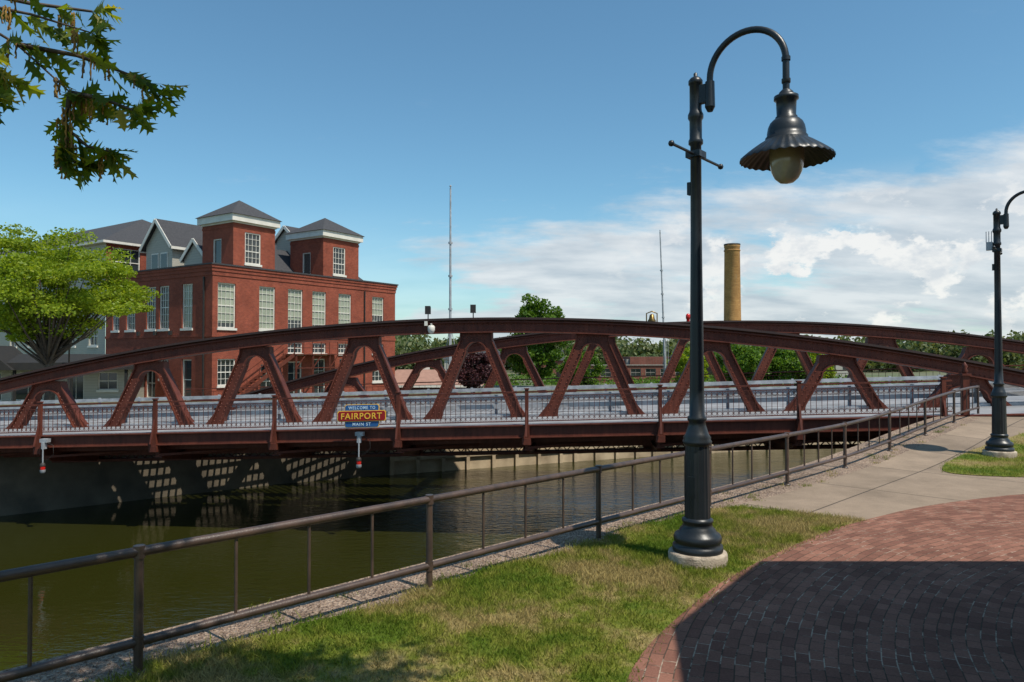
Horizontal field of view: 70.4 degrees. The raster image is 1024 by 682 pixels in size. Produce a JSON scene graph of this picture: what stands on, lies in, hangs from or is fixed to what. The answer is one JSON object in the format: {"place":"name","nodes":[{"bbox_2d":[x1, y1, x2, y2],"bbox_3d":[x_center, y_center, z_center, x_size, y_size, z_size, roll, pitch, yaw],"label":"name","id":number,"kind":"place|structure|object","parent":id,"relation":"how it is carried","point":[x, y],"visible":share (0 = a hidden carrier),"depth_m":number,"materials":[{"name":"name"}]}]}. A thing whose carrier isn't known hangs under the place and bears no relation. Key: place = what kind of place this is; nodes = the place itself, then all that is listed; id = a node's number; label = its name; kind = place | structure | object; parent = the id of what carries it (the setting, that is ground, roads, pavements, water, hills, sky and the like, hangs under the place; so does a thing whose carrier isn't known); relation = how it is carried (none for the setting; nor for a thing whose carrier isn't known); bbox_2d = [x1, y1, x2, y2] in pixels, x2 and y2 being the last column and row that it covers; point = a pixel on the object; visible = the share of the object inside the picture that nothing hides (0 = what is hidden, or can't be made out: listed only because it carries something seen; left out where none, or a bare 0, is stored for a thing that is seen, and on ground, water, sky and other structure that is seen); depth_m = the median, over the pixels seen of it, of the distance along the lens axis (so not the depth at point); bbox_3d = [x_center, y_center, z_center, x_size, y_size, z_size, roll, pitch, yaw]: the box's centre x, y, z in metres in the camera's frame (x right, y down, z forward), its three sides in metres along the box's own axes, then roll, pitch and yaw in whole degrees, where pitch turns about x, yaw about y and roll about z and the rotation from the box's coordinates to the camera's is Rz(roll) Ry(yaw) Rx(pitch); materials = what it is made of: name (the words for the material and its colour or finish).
{"place":"outdoors","nodes":[
{"label":"outdoors","id":0,"kind":"place"},
{"bbox_2d":[0,449,842,670],"bbox_3d":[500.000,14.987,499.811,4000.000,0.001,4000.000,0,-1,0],"label":"canal water","id":1,"kind":"structure","parent":0,"point":[79,609],"depth_m":24.12,"materials":[{"name":"green liquid"}]},
{"bbox_2d":[0,450,389,515],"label":"bridge abutment","id":2,"kind":"object","parent":1,"relation":"in","point":[26,486],"visible":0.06,"depth_m":29.98,"materials":[{"name":"concrete"}]},
{"bbox_2d":[57,503,865,681],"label":"grass lawn","id":3,"kind":"structure","parent":0,"point":[494,678],"depth_m":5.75,"materials":[{"name":"plant"}]},
{"bbox_2d":[0,0,187,191],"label":"oak tree","id":4,"kind":"object","parent":3,"relation":"on","point":[86,103],"visible":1,"depth_m":4.00,"materials":[{"name":"green plant"}]},
{"bbox_2d":[668,26,835,569],"bbox_3d":[2.515,-0.351,7.723,1.782,5.980,1.310,-1,-1,40],"label":"street lamp","id":5,"kind":"object","parent":3,"relation":"on","point":[787,150],"visible":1,"depth_m":7.90,"materials":[{"name":"metal"}]},
{"bbox_2d":[9,367,947,406],"bbox_3d":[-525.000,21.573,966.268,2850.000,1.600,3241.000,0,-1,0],"label":"bank ground","id":6,"kind":"structure","parent":0,"point":[925,372],"depth_m":123.13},
{"bbox_2d":[0,346,143,401],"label":"entrance pavilion","id":7,"kind":"structure","parent":6,"relation":"on","point":[108,384],"depth_m":52.27,"materials":[{"name":"grey"}]},
{"bbox_2d":[0,373,116,399],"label":"windows","id":8,"kind":"structure","parent":7,"relation":"in","point":[20,394],"depth_m":52.34,"materials":[{"name":"white glass"}]},
{"bbox_2d":[0,222,162,405],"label":"honey locust tree","id":9,"kind":"object","parent":6,"relation":"on","point":[26,304],"visible":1,"depth_m":39.95,"materials":[{"name":"green plant"}]},
{"bbox_2d":[0,222,397,401],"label":"walls","id":10,"kind":"structure","parent":6,"relation":"on","point":[247,282],"depth_m":56.92,"materials":[{"name":"red brick"}]},
{"bbox_2d":[0,213,382,396],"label":"window frames and trim","id":11,"kind":"structure","parent":10,"relation":"attached to","point":[236,218],"depth_m":57.38,"materials":[{"name":"metal"}]},
{"bbox_2d":[12,234,381,396],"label":"windows","id":12,"kind":"structure","parent":10,"relation":"attached to","point":[265,299],"depth_m":56.55,"materials":[{"name":"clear glass"}]},
{"bbox_2d":[0,200,398,285],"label":"roof","id":13,"kind":"structure","parent":10,"relation":"on","point":[178,234],"depth_m":61.33,"materials":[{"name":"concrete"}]},
{"bbox_2d":[237,341,345,396],"bbox_3d":[-17.308,2.275,57.147,1.400,4.544,11.600,-1,-1,33],"label":"fire escape","id":14,"kind":"object","parent":10,"relation":"attached to","point":[263,372],"visible":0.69,"depth_m":56.57,"materials":[{"name":"red paint"}]},
{"bbox_2d":[399,387,465,389],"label":"walls","id":15,"kind":"structure","parent":6,"relation":"on","point":[423,388],"depth_m":68.33,"materials":[{"name":"brick"}]},
{"bbox_2d":[395,367,483,385],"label":"roof","id":16,"kind":"structure","parent":15,"relation":"on","point":[427,374],"depth_m":70.50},
{"bbox_2d":[398,385,463,386],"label":"fascia","id":17,"kind":"structure","parent":16,"relation":"attached to","point":[432,386],"depth_m":67.67,"materials":[{"name":"paint"}]},
{"bbox_2d":[444,359,448,369],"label":"walls","id":18,"kind":"structure","parent":6,"relation":"on","point":[445,364],"depth_m":149.94,"materials":[{"name":"grey"}]},
{"bbox_2d":[446,185,454,385],"bbox_3d":[-3.812,-2.767,44.996,0.565,13.950,0.521,0,-1,0],"label":"antenna mast","id":19,"kind":"object","parent":6,"relation":"on","point":[450,336],"visible":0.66,"depth_m":45.04,"materials":[{"name":"metal"}]},
{"bbox_2d":[447,352,492,394],"bbox_3d":[-3.289,2.600,59.940,4.680,4.182,3.987,0,-1,21],"label":"purple plum tree","id":20,"kind":"object","parent":6,"relation":"on","point":[476,366],"visible":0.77,"depth_m":58.98,"materials":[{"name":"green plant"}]},
{"bbox_2d":[0,317,1023,462],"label":"lift bridge","id":21,"kind":"structure","parent":6,"relation":"on","point":[277,420],"depth_m":25.92,"materials":[{"name":"red paint"}]},
{"bbox_2d":[39,438,53,472],"bbox_3d":[-15.752,3.902,24.611,0.514,1.160,0.300,0,-1,0],"label":"navigation light","id":22,"kind":"object","parent":21,"relation":"attached to","point":[44,441],"visible":1,"depth_m":24.55,"materials":[{"name":"metal"}]},
{"bbox_2d":[337,404,385,427],"bbox_3d":[-4.794,2.406,23.464,1.599,0.774,0.502,0,-1,6],"label":"town sign","id":23,"kind":"object","parent":21,"relation":"attached to","point":[360,415],"visible":1,"depth_m":23.24,"materials":[{"name":"metal"}]},
{"bbox_2d":[355,432,368,467],"bbox_3d":[-4.813,3.526,23.453,0.514,1.160,0.300,0,-1,0],"label":"navigation light","id":24,"kind":"object","parent":21,"relation":"attached to","point":[359,435],"visible":1,"depth_m":23.38,"materials":[{"name":"metal"}]},
{"bbox_2d":[425,306,430,318],"bbox_3d":[-3.081,-1.040,26.623,0.205,0.480,0.278,0,-1,0],"label":"flood light","id":25,"kind":"object","parent":21,"relation":"on","point":[428,310],"visible":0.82,"depth_m":26.50,"materials":[{"name":"metal"}]},
{"bbox_2d":[424,321,434,333],"bbox_3d":[-2.975,-0.482,26.324,0.380,0.460,0.480,0,-1,0],"label":"security camera","id":26,"kind":"object","parent":21,"relation":"attached to","point":[431,328],"visible":1,"depth_m":26.13,"materials":[{"name":"white plastic"}]},
{"bbox_2d":[470,305,475,317],"bbox_3d":[-1.415,-1.079,26.446,0.205,0.480,0.278,0,-1,0],"label":"flood light","id":27,"kind":"object","parent":21,"relation":"on","point":[473,309],"visible":0.88,"depth_m":26.32,"materials":[{"name":"metal"}]},
{"bbox_2d":[646,311,657,321],"bbox_3d":[6.585,-1.137,34.166,0.423,0.580,0.400,-1,-1,43],"label":"bridge bell","id":28,"kind":"object","parent":21,"relation":"on","point":[651,317],"visible":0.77,"depth_m":34.12,"materials":[{"name":"gold metal"}]},
{"bbox_2d":[498,293,571,386],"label":"maple tree","id":29,"kind":"object","parent":6,"relation":"on","point":[544,354],"visible":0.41,"depth_m":74.01,"materials":[{"name":"green plant"}]},
{"bbox_2d":[521,360,562,374],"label":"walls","id":30,"kind":"structure","parent":6,"relation":"on","point":[559,362],"depth_m":169.93,"materials":[{"name":"brick"}]},
{"bbox_2d":[554,346,606,384],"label":"green tree","id":31,"kind":"object","parent":6,"relation":"on","point":[598,370],"visible":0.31,"depth_m":91.30,"materials":[{"name":"green plant"}]},
{"bbox_2d":[556,357,674,382],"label":"walls","id":32,"kind":"structure","parent":6,"relation":"on","point":[643,364],"depth_m":125.06,"materials":[{"name":"brick"}]},
{"bbox_2d":[589,369,678,375],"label":"windows","id":33,"kind":"structure","parent":32,"relation":"attached to","point":[632,370],"depth_m":124.85,"materials":[{"name":"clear glass"}]},
{"bbox_2d":[601,359,678,376],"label":"trim","id":34,"kind":"structure","parent":32,"relation":"attached to","point":[628,363],"depth_m":124.94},
{"bbox_2d":[390,441,864,474],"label":"canal wall","id":35,"kind":"structure","parent":6,"relation":"on","point":[408,464],"depth_m":38.47,"materials":[{"name":"concrete"}]},
{"bbox_2d":[659,230,667,370],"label":"antenna mast","id":36,"kind":"object","parent":6,"relation":"on","point":[663,317],"visible":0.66,"depth_m":75.02,"materials":[{"name":"metal"}]},
{"bbox_2d":[666,347,708,382],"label":"green tree","id":37,"kind":"object","parent":6,"relation":"on","point":[683,360],"visible":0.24,"depth_m":87.07,"materials":[{"name":"green plant"}]},
{"bbox_2d":[395,329,1023,371],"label":"distant treeline","id":38,"kind":"object","parent":6,"relation":"on","point":[414,343],"visible":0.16,"depth_m":205.97,"materials":[{"name":"green plant"}]},
{"bbox_2d":[495,369,934,384],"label":"bank shrubs","id":39,"kind":"object","parent":6,"relation":"on","point":[637,381],"visible":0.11,"depth_m":114.46,"materials":[{"name":"green plant"}]},
{"bbox_2d":[724,243,740,320],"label":"brick chimney","id":40,"kind":"object","parent":6,"relation":"on","point":[732,295],"visible":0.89,"depth_m":119.09,"materials":[{"name":"brick"}]},
{"bbox_2d":[714,344,772,380],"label":"green tree","id":41,"kind":"object","parent":6,"relation":"on","point":[748,358],"visible":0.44,"depth_m":78.40,"materials":[{"name":"green plant"}]},
{"bbox_2d":[759,347,812,384],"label":"green tree","id":42,"kind":"object","parent":6,"relation":"on","point":[783,360],"visible":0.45,"depth_m":80.53,"materials":[{"name":"green plant"}]},
{"bbox_2d":[794,353,836,383],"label":"green tree","id":43,"kind":"object","parent":6,"relation":"on","point":[830,374],"visible":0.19,"depth_m":84.49,"materials":[{"name":"green plant"}]},
{"bbox_2d":[834,365,847,376],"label":"walls","id":44,"kind":"structure","parent":6,"relation":"on","point":[839,367],"depth_m":159.91,"materials":[{"name":"grey paint"}]},
{"bbox_2d":[0,416,977,681],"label":"gravel path","id":45,"kind":"structure","parent":0,"point":[836,468],"depth_m":7.76,"materials":[{"name":"grey gravel"}]},
{"bbox_2d":[124,424,964,665],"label":"grass tufts","id":46,"kind":"object","parent":45,"relation":"on","point":[277,613],"visible":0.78,"depth_m":9.48,"materials":[{"name":"green plant"}]},
{"bbox_2d":[0,0,1023,351],"label":"sky","id":47,"kind":"structure","parent":0,"point":[550,125],"materials":[{"name":"blue"}]},
{"bbox_2d":[626,494,1023,681],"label":"brick path","id":48,"kind":"structure","parent":0,"point":[932,593],"depth_m":6.46,"materials":[{"name":"red brick"}]},
{"bbox_2d":[737,416,1023,519],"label":"concrete path","id":49,"kind":"structure","parent":0,"point":[916,477],"depth_m":12.64,"materials":[{"name":"beige concrete"}]},
{"bbox_2d":[938,431,1023,476],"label":"grass patch","id":50,"kind":"object","parent":49,"relation":"on","point":[971,460],"visible":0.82,"depth_m":14.97,"materials":[{"name":"plant"}]},
{"bbox_2d":[982,190,1023,457],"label":"street lamp","id":51,"kind":"object","parent":49,"relation":"on","point":[998,443],"visible":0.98,"depth_m":15.83,"materials":[{"name":"metal"}]},
{"bbox_3d":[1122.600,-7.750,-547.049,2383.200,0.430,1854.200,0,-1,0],"label":"ground","id":52,"kind":"structure","parent":0,"visible":0},
{"bbox_2d":[0,385,979,681],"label":"canal railing","id":53,"kind":"object","parent":52,"relation":"on","point":[138,639],"visible":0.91,"depth_m":6.57,"materials":[{"name":"brown metal"}]}
]}

